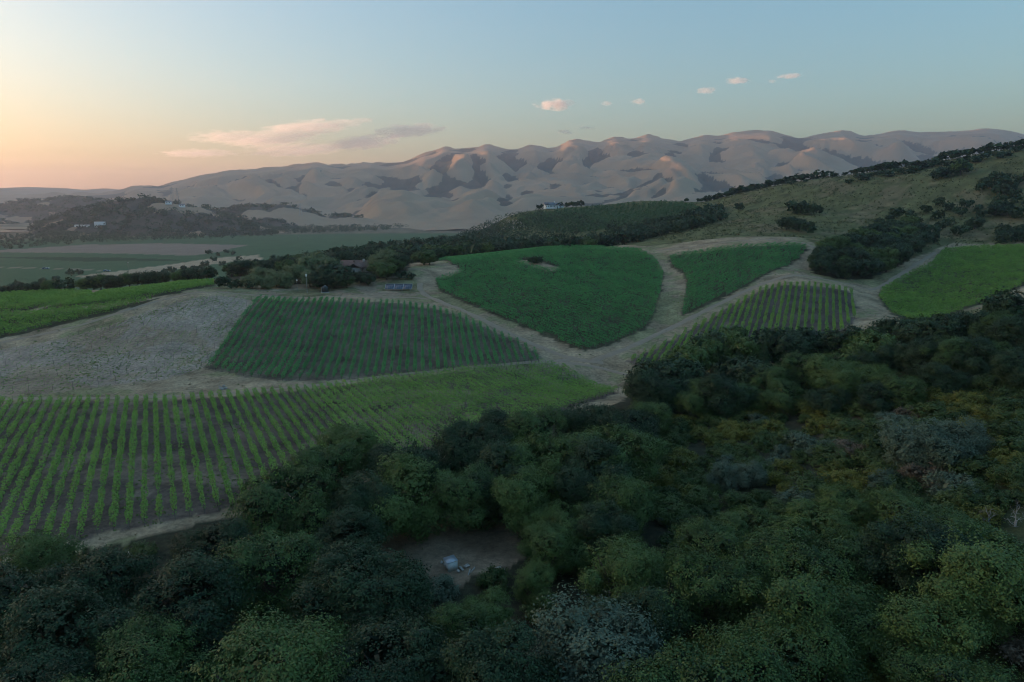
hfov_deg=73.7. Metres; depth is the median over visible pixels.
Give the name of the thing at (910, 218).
oak tree
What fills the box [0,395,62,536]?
vine row
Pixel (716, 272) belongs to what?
vine row
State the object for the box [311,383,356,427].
vine row
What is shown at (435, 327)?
vine row
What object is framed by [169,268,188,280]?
oak tree
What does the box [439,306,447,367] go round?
vine row
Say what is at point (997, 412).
shrub
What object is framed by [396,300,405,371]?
vine row
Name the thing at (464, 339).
vine row
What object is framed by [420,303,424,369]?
vine row
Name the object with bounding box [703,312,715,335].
vine row
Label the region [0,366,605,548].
row weeds
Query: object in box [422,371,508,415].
vine row
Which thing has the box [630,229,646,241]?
oak tree
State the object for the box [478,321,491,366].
vine row
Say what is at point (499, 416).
oak tree
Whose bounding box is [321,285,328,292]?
water tank
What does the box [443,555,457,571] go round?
pale bin
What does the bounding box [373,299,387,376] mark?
vine row
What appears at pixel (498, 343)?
vine row
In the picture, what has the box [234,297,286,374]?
vine row
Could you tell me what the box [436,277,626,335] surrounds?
vine row
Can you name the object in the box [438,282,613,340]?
vine row
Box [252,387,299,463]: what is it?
vine row
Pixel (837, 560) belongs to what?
oak tree
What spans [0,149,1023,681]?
ground
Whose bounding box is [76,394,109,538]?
vine row
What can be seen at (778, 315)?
vine row
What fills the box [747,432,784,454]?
shrub
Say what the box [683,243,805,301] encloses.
vine row
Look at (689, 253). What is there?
vine row
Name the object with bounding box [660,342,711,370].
oak tree
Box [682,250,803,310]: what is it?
vine row
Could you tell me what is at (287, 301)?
vine row
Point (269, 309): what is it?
vine row
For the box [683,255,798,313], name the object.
vine row
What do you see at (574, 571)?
shrub
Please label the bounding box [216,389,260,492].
vine row
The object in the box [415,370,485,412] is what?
vine row
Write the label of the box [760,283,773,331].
vine row
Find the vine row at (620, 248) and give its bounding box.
[585,245,646,253]
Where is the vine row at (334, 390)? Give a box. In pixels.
[326,381,401,449]
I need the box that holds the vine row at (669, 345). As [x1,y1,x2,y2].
[659,334,676,359]
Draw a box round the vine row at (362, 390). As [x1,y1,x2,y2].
[350,379,433,448]
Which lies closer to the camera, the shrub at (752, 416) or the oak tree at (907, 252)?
the shrub at (752, 416)
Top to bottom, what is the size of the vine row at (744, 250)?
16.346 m
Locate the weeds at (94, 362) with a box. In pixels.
[1,296,244,396]
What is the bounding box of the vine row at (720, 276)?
[685,242,795,292]
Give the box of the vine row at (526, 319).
[465,299,590,350]
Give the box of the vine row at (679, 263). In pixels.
[674,248,708,268]
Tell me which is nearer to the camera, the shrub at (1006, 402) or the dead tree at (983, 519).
the dead tree at (983, 519)
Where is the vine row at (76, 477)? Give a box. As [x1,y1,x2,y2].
[56,394,100,536]
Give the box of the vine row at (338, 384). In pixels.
[334,379,411,446]
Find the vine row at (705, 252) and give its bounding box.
[676,247,715,267]
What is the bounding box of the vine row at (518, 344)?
[515,337,525,359]
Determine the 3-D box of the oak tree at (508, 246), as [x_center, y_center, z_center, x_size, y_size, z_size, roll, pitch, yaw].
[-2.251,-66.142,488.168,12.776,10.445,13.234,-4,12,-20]
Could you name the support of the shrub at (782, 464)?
on the ground at (498, 545)
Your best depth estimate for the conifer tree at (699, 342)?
201.99 m
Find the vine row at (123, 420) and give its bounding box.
[108,395,129,529]
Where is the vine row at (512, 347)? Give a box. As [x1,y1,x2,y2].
[508,333,519,361]
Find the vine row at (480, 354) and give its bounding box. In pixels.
[471,317,484,364]
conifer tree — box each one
[695,339,706,375]
[734,341,744,359]
[758,343,770,365]
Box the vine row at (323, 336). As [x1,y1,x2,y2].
[306,297,340,379]
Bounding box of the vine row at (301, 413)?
[279,385,326,445]
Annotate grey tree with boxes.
[517,578,664,681]
[705,459,741,491]
[732,458,768,487]
[868,413,952,474]
[896,424,984,477]
[937,414,997,455]
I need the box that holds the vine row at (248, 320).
[213,295,267,369]
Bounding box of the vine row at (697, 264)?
[683,245,734,272]
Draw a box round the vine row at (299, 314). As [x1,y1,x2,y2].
[264,296,310,378]
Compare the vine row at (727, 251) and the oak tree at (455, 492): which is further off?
the vine row at (727, 251)
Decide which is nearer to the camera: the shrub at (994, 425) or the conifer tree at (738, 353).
the shrub at (994, 425)
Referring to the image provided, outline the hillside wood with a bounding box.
[291,208,643,255]
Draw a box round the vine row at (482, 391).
[443,368,522,411]
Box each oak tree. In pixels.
[0,283,16,291]
[0,528,96,604]
[0,558,86,653]
[0,577,143,681]
[0,639,99,681]
[13,282,34,292]
[21,281,40,290]
[38,279,58,290]
[47,543,171,623]
[51,654,190,681]
[74,277,96,289]
[78,547,263,667]
[80,273,100,289]
[89,606,228,681]
[90,274,105,289]
[95,274,110,288]
[101,274,117,288]
[108,273,125,287]
[118,271,136,286]
[130,271,150,285]
[138,269,156,283]
[148,270,170,283]
[148,276,161,283]
[163,514,257,592]
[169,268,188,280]
[179,596,363,681]
[180,266,196,279]
[189,268,202,278]
[198,266,213,278]
[211,524,325,624]
[220,460,339,555]
[222,262,235,276]
[225,259,254,276]
[255,260,271,269]
[264,257,277,270]
[274,259,293,270]
[277,256,297,264]
[283,533,439,662]
[284,439,365,505]
[286,254,300,257]
[291,501,397,586]
[305,268,337,287]
[308,273,335,287]
[312,422,397,480]
[315,262,353,287]
[324,605,465,681]
[329,464,400,539]
[330,249,356,262]
[338,275,356,287]
[352,247,376,257]
[353,250,368,259]
[353,271,365,282]
[357,448,454,548]
[359,274,375,284]
[360,436,446,504]
[365,244,380,249]
[366,260,387,277]
[374,261,396,279]
[381,245,399,252]
[384,256,407,270]
[387,253,410,268]
[396,245,421,262]
[405,240,419,245]
[410,248,435,264]
[419,253,437,264]
[425,599,503,676]
[427,415,517,476]
[430,247,444,259]
[430,460,502,532]
[435,613,566,681]
[438,242,453,256]
[439,241,456,255]
[451,241,473,254]
[456,585,517,641]
[457,240,466,255]
[461,436,536,515]
[474,407,514,447]
[478,240,494,252]
[487,463,552,537]
[490,242,503,251]
[494,430,581,503]
[500,242,517,250]
[504,403,568,464]
[511,240,522,248]
[512,556,558,610]
[515,515,592,575]
[519,240,537,248]
[525,498,605,554]
[529,237,544,246]
[540,434,592,476]
[548,434,638,510]
[553,398,619,437]
[555,419,673,486]
[560,235,578,247]
[570,526,673,609]
[571,494,641,560]
[579,581,689,660]
[580,235,597,246]
[583,472,665,540]
[593,405,661,451]
[595,233,614,246]
[598,622,809,681]
[615,230,636,244]
[618,367,685,407]
[625,349,709,409]
[628,400,673,434]
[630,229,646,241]
[646,381,683,414]
[648,541,770,634]
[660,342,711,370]
[661,374,698,411]
[664,510,768,597]
[671,376,720,417]
[684,217,701,229]
[686,334,725,366]
[687,329,727,372]
[688,606,878,681]
[696,373,760,418]
[701,321,749,339]
[710,354,765,382]
[712,505,788,549]
[719,330,766,361]
[725,379,769,411]
[726,516,886,611]
[728,550,903,676]
[734,359,775,394]
[748,323,796,362]
[749,363,796,397]
[755,325,818,367]
[757,377,804,415]
[767,495,865,553]
[772,351,829,392]
[775,216,794,229]
[788,217,809,230]
[789,325,832,353]
[791,200,809,213]
[795,350,870,388]
[802,384,853,415]
[807,249,834,267]
[808,481,879,525]
[809,256,833,274]
[809,363,866,397]
[812,242,839,262]
[814,239,836,248]
[821,323,862,359]
[825,235,846,249]
[831,258,860,279]
[831,361,901,397]
[837,235,851,247]
[837,254,852,262]
[838,329,860,355]
[841,325,899,360]
[842,232,858,236]
[843,347,880,370]
[843,503,973,611]
[847,234,870,247]
[847,241,863,248]
[848,228,863,234]
[854,257,884,276]
[856,379,896,413]
[857,231,880,244]
[858,223,884,233]
[858,485,931,531]
[862,245,884,259]
[863,228,881,235]
[866,257,887,272]
[866,586,1003,681]
[867,314,928,348]
[867,369,929,403]
[870,339,903,373]
[870,632,1023,681]
[871,234,900,245]
[874,162,888,170]
[878,218,898,226]
[879,245,901,263]
[880,257,897,272]
[883,225,900,233]
[889,517,1023,648]
[890,225,907,234]
[892,245,914,265]
[892,338,924,375]
[898,224,920,233]
[898,235,926,254]
[899,313,939,326]
[900,215,920,223]
[901,231,932,250]
[902,221,933,232]
[903,311,966,343]
[903,333,946,374]
[906,160,927,168]
[907,503,1003,554]
[914,332,993,375]
[915,360,974,393]
[935,166,951,177]
[944,333,999,375]
[949,158,973,174]
[952,308,990,340]
[963,217,987,228]
[966,308,1019,340]
[967,340,1012,373]
[979,285,1023,317]
[980,313,1023,359]
[987,203,1005,216]
[988,345,1023,389]
[999,182,1017,194]
[1009,229,1023,240]
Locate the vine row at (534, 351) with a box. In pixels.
[533,346,538,362]
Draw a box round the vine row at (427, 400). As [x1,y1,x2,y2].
[385,373,466,430]
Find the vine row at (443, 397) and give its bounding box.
[401,372,478,422]
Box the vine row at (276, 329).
[250,298,297,376]
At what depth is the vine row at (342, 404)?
170.04 m
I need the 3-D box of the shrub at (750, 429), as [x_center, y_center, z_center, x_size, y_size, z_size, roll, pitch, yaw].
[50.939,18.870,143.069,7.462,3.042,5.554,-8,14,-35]
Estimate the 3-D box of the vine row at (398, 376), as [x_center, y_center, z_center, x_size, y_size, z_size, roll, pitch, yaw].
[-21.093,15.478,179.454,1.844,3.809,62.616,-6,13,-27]
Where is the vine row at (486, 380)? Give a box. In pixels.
[461,366,551,409]
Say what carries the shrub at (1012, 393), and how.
on the ground at (498, 545)
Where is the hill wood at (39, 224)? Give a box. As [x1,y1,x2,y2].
[0,193,398,235]
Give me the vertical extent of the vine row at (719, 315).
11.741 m
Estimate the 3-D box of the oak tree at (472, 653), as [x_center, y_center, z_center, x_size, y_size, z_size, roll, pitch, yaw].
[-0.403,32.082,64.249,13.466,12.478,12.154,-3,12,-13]
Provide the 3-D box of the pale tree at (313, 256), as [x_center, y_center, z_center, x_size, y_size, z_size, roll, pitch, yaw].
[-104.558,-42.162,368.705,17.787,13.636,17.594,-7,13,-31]
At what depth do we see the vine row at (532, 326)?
268.21 m
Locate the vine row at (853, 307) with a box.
[850,287,856,317]
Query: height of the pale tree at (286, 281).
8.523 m
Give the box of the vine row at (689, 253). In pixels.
[671,250,696,264]
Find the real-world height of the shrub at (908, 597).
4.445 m
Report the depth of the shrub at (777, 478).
115.67 m
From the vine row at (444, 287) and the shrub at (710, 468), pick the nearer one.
the shrub at (710, 468)
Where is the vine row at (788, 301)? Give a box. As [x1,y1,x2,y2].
[781,281,792,329]
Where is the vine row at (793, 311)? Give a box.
[788,281,798,332]
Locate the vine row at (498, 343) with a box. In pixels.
[493,327,504,362]
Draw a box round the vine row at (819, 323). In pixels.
[817,282,822,331]
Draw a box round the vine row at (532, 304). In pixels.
[437,281,618,341]
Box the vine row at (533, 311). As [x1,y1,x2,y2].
[440,284,610,341]
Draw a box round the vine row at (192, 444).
[181,393,205,513]
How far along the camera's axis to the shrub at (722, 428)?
145.69 m
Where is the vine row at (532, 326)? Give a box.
[479,304,543,335]
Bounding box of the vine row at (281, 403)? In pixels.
[269,386,315,446]
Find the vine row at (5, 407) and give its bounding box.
[0,396,13,419]
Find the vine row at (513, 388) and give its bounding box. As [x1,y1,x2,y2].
[468,365,556,412]
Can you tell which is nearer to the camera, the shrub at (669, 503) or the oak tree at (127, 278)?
the shrub at (669, 503)
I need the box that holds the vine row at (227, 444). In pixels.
[207,390,248,498]
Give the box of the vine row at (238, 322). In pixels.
[207,294,261,368]
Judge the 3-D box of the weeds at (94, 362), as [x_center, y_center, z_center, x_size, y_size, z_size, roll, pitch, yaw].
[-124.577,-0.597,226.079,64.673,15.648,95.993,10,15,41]
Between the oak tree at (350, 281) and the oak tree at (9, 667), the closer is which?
the oak tree at (9, 667)
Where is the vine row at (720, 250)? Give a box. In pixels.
[681,246,728,269]
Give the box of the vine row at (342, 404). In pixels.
[319,381,394,453]
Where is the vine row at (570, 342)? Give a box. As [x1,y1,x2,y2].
[558,335,582,349]
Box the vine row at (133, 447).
[124,394,138,529]
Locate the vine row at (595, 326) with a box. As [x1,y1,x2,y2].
[436,279,622,337]
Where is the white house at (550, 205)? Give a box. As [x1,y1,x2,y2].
[544,201,563,208]
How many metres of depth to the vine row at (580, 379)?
216.22 m
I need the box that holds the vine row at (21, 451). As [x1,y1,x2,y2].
[0,395,52,504]
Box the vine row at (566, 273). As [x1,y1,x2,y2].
[443,255,659,296]
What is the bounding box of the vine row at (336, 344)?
[323,298,352,379]
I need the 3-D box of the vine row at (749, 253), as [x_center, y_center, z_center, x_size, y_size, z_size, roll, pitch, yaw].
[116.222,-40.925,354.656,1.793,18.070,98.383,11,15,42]
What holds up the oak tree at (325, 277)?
on the ground at (498, 545)
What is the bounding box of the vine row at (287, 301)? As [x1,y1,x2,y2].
[241,296,292,375]
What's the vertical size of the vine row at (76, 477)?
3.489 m
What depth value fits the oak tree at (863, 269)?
335.92 m
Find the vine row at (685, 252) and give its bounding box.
[671,251,688,261]
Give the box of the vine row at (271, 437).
[242,388,292,481]
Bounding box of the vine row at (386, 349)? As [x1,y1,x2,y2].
[381,300,393,375]
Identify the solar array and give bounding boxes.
[385,284,411,290]
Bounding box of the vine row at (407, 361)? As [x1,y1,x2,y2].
[405,301,411,371]
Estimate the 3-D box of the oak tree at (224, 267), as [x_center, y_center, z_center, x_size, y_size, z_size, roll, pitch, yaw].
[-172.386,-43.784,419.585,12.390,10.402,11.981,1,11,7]
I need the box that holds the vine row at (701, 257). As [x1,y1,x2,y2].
[679,245,722,268]
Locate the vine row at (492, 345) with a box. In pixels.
[486,324,498,366]
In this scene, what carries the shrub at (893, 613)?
on the ground at (498, 545)
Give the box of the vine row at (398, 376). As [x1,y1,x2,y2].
[393,373,477,423]
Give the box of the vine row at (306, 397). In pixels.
[295,383,354,458]
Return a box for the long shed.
[74,224,89,226]
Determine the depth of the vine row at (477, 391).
187.21 m
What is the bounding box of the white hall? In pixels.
[94,221,105,227]
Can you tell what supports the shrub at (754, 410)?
on the ground at (498, 545)
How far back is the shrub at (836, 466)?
115.64 m
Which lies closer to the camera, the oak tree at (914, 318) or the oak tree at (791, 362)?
the oak tree at (791, 362)
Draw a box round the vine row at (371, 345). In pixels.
[364,299,382,374]
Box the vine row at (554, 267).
[442,255,660,291]
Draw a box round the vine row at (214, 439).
[199,391,234,507]
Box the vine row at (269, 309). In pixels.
[226,296,280,372]
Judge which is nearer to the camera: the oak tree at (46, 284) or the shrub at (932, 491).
the shrub at (932, 491)
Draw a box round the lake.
[0,228,28,231]
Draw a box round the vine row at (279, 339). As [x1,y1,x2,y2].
[257,296,304,377]
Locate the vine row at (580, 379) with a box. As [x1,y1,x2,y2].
[551,361,615,393]
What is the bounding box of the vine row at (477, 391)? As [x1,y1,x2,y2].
[436,368,518,412]
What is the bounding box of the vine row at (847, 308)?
[844,286,849,324]
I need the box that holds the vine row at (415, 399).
[377,374,451,425]
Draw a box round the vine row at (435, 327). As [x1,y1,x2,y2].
[433,305,439,368]
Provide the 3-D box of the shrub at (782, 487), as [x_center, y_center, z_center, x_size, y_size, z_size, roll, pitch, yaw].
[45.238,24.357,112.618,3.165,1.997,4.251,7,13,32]
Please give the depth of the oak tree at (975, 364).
143.02 m
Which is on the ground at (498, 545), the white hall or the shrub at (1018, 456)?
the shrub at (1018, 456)
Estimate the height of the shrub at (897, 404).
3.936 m
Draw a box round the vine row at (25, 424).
[0,395,42,474]
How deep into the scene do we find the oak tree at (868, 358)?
160.98 m
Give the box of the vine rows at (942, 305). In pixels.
[878,243,1023,317]
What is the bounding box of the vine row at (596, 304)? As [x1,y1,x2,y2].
[457,268,646,323]
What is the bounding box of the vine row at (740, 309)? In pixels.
[734,294,747,324]
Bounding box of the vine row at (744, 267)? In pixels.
[685,242,800,297]
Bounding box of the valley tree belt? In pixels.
[0,223,408,248]
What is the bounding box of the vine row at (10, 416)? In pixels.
[0,394,23,433]
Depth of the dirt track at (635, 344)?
272.64 m
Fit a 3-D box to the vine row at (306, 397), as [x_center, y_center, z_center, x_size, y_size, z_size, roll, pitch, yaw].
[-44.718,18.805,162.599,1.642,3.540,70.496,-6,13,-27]
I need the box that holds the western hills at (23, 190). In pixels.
[0,187,118,194]
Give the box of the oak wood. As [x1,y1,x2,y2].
[12,139,1023,302]
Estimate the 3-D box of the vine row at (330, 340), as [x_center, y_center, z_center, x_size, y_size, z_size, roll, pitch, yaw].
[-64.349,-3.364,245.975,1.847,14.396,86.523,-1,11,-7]
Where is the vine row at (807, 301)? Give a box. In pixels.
[803,281,810,327]
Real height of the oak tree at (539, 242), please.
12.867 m
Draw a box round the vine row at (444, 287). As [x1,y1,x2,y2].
[438,285,605,343]
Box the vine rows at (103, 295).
[38,278,213,308]
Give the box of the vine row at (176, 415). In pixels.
[172,395,192,515]
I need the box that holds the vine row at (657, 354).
[648,338,666,363]
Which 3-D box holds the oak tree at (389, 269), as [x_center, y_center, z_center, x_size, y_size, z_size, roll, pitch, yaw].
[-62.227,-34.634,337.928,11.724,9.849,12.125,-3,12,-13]
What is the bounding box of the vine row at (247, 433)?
[226,388,269,481]
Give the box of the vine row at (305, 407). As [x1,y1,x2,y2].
[287,385,326,435]
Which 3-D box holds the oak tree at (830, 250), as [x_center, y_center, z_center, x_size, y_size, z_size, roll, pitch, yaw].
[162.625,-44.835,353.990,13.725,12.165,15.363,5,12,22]
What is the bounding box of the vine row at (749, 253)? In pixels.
[686,241,776,284]
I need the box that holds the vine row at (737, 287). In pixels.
[726,261,790,296]
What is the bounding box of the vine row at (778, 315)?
[769,281,785,354]
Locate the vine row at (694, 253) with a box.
[672,249,703,266]
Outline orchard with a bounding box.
[519,200,698,232]
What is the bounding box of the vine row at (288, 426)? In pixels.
[261,386,305,449]
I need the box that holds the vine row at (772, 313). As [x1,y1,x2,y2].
[767,281,780,328]
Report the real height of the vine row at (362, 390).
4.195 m
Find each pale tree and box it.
[239,272,259,288]
[247,266,268,278]
[259,276,277,289]
[263,268,286,286]
[273,271,296,288]
[279,263,308,282]
[293,255,314,270]
[300,270,315,286]
[304,250,330,261]
[310,256,342,271]
[364,251,392,264]
[372,248,401,260]
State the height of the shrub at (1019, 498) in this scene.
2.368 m
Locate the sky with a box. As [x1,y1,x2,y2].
[0,0,1023,189]
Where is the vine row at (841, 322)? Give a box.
[838,285,843,329]
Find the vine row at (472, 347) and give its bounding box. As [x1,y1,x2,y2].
[465,315,477,364]
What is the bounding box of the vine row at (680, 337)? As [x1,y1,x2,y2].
[669,327,686,355]
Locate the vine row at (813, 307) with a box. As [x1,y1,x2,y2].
[810,281,816,329]
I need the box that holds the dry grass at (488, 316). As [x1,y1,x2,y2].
[0,236,1021,539]
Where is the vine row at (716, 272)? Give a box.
[686,242,783,289]
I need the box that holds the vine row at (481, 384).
[448,367,537,415]
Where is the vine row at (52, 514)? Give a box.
[42,394,90,534]
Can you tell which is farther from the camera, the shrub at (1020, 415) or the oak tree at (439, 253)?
the oak tree at (439, 253)
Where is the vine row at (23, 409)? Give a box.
[0,394,33,452]
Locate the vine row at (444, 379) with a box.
[430,369,513,416]
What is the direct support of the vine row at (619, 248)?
on the ground at (498, 545)
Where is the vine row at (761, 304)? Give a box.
[750,284,768,338]
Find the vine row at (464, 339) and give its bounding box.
[458,312,469,366]
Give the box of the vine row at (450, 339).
[445,308,454,368]
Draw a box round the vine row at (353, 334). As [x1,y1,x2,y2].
[340,298,364,379]
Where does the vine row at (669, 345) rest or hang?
on the ground at (498, 545)
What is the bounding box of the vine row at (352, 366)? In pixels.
[348,299,369,378]
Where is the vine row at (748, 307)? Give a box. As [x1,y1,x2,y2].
[741,290,754,328]
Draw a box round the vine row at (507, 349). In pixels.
[500,330,511,364]
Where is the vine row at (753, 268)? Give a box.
[683,246,806,305]
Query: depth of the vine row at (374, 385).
174.51 m
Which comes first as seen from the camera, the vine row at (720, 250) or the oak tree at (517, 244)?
the vine row at (720, 250)
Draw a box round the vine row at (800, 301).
[796,281,804,330]
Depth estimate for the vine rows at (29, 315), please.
256.38 m
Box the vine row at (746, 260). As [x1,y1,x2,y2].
[685,241,789,290]
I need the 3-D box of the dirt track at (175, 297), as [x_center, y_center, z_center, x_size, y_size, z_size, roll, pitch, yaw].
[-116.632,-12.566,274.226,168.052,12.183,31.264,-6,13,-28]
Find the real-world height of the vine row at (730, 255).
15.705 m
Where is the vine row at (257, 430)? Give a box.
[235,389,285,492]
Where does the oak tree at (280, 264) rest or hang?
on the ground at (498, 545)
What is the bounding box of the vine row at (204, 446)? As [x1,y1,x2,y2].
[189,391,219,510]
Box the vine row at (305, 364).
[298,297,333,379]
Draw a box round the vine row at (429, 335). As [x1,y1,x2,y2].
[426,303,431,370]
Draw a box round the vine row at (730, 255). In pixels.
[686,243,754,277]
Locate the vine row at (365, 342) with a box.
[356,301,374,374]
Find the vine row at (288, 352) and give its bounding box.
[271,296,316,379]
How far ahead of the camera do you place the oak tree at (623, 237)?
519.18 m
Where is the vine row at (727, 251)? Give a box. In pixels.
[685,244,741,272]
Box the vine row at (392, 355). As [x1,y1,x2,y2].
[389,300,399,372]
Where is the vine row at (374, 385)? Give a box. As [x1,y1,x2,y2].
[363,377,445,441]
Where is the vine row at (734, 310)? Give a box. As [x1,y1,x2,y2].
[726,299,739,328]
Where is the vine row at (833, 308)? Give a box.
[831,284,835,329]
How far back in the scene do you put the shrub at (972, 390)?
136.35 m
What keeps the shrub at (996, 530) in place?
on the ground at (498, 545)
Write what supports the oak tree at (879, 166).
on the ground at (498, 545)
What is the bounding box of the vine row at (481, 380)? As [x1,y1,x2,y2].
[455,365,539,411]
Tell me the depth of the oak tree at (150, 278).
382.25 m
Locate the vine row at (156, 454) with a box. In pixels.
[152,394,162,523]
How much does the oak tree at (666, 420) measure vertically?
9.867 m
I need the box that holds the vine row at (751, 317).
[746,285,761,334]
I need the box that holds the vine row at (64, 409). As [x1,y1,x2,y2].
[3,394,72,552]
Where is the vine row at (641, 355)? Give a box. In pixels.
[636,347,646,364]
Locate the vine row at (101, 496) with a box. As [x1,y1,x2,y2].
[91,395,119,534]
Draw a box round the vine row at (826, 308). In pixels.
[824,284,828,330]
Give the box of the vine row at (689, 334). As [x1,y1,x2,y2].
[683,322,697,345]
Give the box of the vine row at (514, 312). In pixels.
[452,293,596,345]
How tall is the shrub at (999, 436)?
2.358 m
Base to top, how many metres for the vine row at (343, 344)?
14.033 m
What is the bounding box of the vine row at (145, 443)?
[140,393,148,525]
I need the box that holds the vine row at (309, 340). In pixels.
[288,296,328,379]
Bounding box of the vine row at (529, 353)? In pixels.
[524,342,532,361]
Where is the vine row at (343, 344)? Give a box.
[332,298,357,377]
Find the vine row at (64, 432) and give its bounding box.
[22,394,81,537]
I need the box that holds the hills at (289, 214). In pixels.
[0,197,398,235]
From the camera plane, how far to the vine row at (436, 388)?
182.75 m
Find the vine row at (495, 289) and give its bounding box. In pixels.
[438,276,629,334]
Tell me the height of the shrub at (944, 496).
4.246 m
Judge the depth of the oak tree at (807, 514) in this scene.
90.01 m
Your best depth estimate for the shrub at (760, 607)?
80.03 m
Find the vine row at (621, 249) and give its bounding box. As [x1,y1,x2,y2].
[593,245,643,250]
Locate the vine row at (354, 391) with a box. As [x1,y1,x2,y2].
[341,379,423,448]
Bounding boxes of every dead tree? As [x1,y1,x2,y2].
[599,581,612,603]
[980,507,994,525]
[1007,500,1023,527]
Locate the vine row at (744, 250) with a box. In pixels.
[686,243,760,279]
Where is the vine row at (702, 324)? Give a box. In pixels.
[695,316,706,335]
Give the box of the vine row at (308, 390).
[304,384,363,451]
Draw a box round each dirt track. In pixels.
[0,292,427,343]
[1,359,570,399]
[417,283,602,363]
[553,362,626,375]
[589,275,821,361]
[642,239,814,251]
[810,252,935,289]
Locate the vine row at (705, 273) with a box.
[687,242,769,281]
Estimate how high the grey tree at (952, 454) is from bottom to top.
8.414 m
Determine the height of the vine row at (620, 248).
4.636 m
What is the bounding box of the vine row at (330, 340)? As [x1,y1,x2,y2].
[315,297,345,377]
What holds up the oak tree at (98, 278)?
on the ground at (498, 545)
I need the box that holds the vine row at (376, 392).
[356,377,442,441]
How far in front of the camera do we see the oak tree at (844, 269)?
330.20 m
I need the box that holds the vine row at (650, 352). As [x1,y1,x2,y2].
[643,345,655,365]
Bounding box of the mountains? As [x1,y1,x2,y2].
[0,128,1023,230]
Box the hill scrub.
[604,149,1023,248]
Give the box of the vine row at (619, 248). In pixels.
[590,245,644,251]
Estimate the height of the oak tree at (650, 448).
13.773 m
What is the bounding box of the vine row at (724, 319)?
[717,303,731,331]
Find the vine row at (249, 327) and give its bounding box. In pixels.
[221,296,274,368]
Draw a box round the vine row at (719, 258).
[685,243,747,276]
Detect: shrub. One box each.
[121,538,159,557]
[170,583,185,602]
[215,653,249,681]
[419,571,461,605]
[419,607,473,638]
[475,563,513,598]
[519,597,555,625]
[547,644,578,668]
[565,564,593,576]
[643,472,670,491]
[649,492,692,525]
[655,520,689,549]
[656,514,670,527]
[665,453,699,475]
[665,511,694,527]
[665,530,704,551]
[670,446,700,465]
[672,643,714,681]
[677,634,713,652]
[680,409,697,417]
[682,483,725,512]
[687,502,723,519]
[689,424,715,440]
[704,461,735,480]
[711,417,731,427]
[713,417,747,437]
[715,453,737,464]
[720,488,765,511]
[723,427,748,441]
[728,405,751,421]
[730,457,749,467]
[740,457,775,474]
[742,423,769,438]
[745,409,763,418]
[746,600,767,613]
[747,412,769,422]
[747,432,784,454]
[748,419,769,433]
[755,429,780,443]
[757,405,782,416]
[761,419,789,435]
[761,456,779,468]
[763,468,790,486]
[764,497,795,515]
[767,410,788,422]
[770,418,785,428]
[770,444,790,457]
[771,457,805,473]
[772,483,817,506]
[775,481,792,493]
[776,428,811,446]
[777,501,813,515]
[782,431,818,454]
[785,469,840,499]
[789,448,814,465]
[791,398,820,417]
[796,413,814,423]
[801,418,823,435]
[803,444,826,458]
[805,439,861,468]
[808,405,842,422]
[812,458,851,475]
[814,468,866,493]
[815,416,846,431]
[819,438,838,449]
[832,437,871,459]
[834,417,876,438]
[835,396,860,409]
[836,396,867,418]
[836,516,873,549]
[841,487,859,500]
[843,433,864,447]
[844,464,891,491]
[849,445,882,465]
[851,556,899,597]
[851,655,895,681]
[854,416,893,435]
[856,408,876,420]
[857,427,907,456]
[859,448,893,468]
[859,467,911,488]
[865,456,904,476]
[869,470,929,496]
[869,601,907,627]
[874,410,904,423]
[876,395,909,412]
[882,412,906,423]
[886,578,930,614]
[893,406,923,419]
[896,467,921,481]
[899,399,923,411]
[899,414,942,434]
[900,462,953,489]
[903,397,957,417]
[904,490,941,505]
[919,469,984,488]
[923,386,955,401]
[923,487,982,516]
[926,478,984,502]
[928,391,953,405]
[931,408,968,421]
[941,450,1001,483]
[945,400,974,418]
[948,388,991,406]
[949,481,1015,512]
[954,414,990,431]
[954,500,1005,527]
[962,383,985,393]
[967,402,1005,423]
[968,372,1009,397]
[968,476,1001,494]
[977,391,999,403]
[980,417,1013,436]
[983,523,1007,546]
[985,455,1023,486]
[986,446,1023,465]
[987,532,1023,558]
[988,403,1023,423]
[988,432,1023,459]
[989,417,1023,439]
[991,395,1023,412]
[991,435,1012,446]
[993,385,1023,402]
[994,631,1023,675]
[997,489,1023,505]
[1000,451,1023,466]
[1005,409,1023,422]
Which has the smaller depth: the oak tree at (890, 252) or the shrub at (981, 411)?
the shrub at (981, 411)
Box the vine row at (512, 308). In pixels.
[445,288,598,344]
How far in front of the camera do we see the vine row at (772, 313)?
274.60 m
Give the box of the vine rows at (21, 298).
[0,288,91,310]
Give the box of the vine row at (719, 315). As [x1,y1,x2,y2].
[712,308,723,331]
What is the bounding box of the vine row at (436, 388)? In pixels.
[408,371,480,417]
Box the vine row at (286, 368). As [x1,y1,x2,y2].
[281,296,322,380]
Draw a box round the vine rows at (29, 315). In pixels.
[0,295,151,335]
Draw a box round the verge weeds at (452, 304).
[35,242,849,391]
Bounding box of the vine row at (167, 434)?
[162,393,176,519]
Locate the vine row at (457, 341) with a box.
[451,312,462,366]
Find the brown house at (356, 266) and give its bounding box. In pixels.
[339,259,371,272]
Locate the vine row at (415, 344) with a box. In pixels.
[412,303,417,370]
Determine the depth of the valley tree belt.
1918.19 m
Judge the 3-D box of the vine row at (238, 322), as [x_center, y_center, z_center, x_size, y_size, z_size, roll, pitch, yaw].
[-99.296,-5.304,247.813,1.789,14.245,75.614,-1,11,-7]
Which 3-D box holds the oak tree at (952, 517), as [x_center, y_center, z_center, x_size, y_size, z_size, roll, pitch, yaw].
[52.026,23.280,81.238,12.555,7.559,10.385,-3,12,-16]
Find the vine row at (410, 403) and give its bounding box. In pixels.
[370,375,446,430]

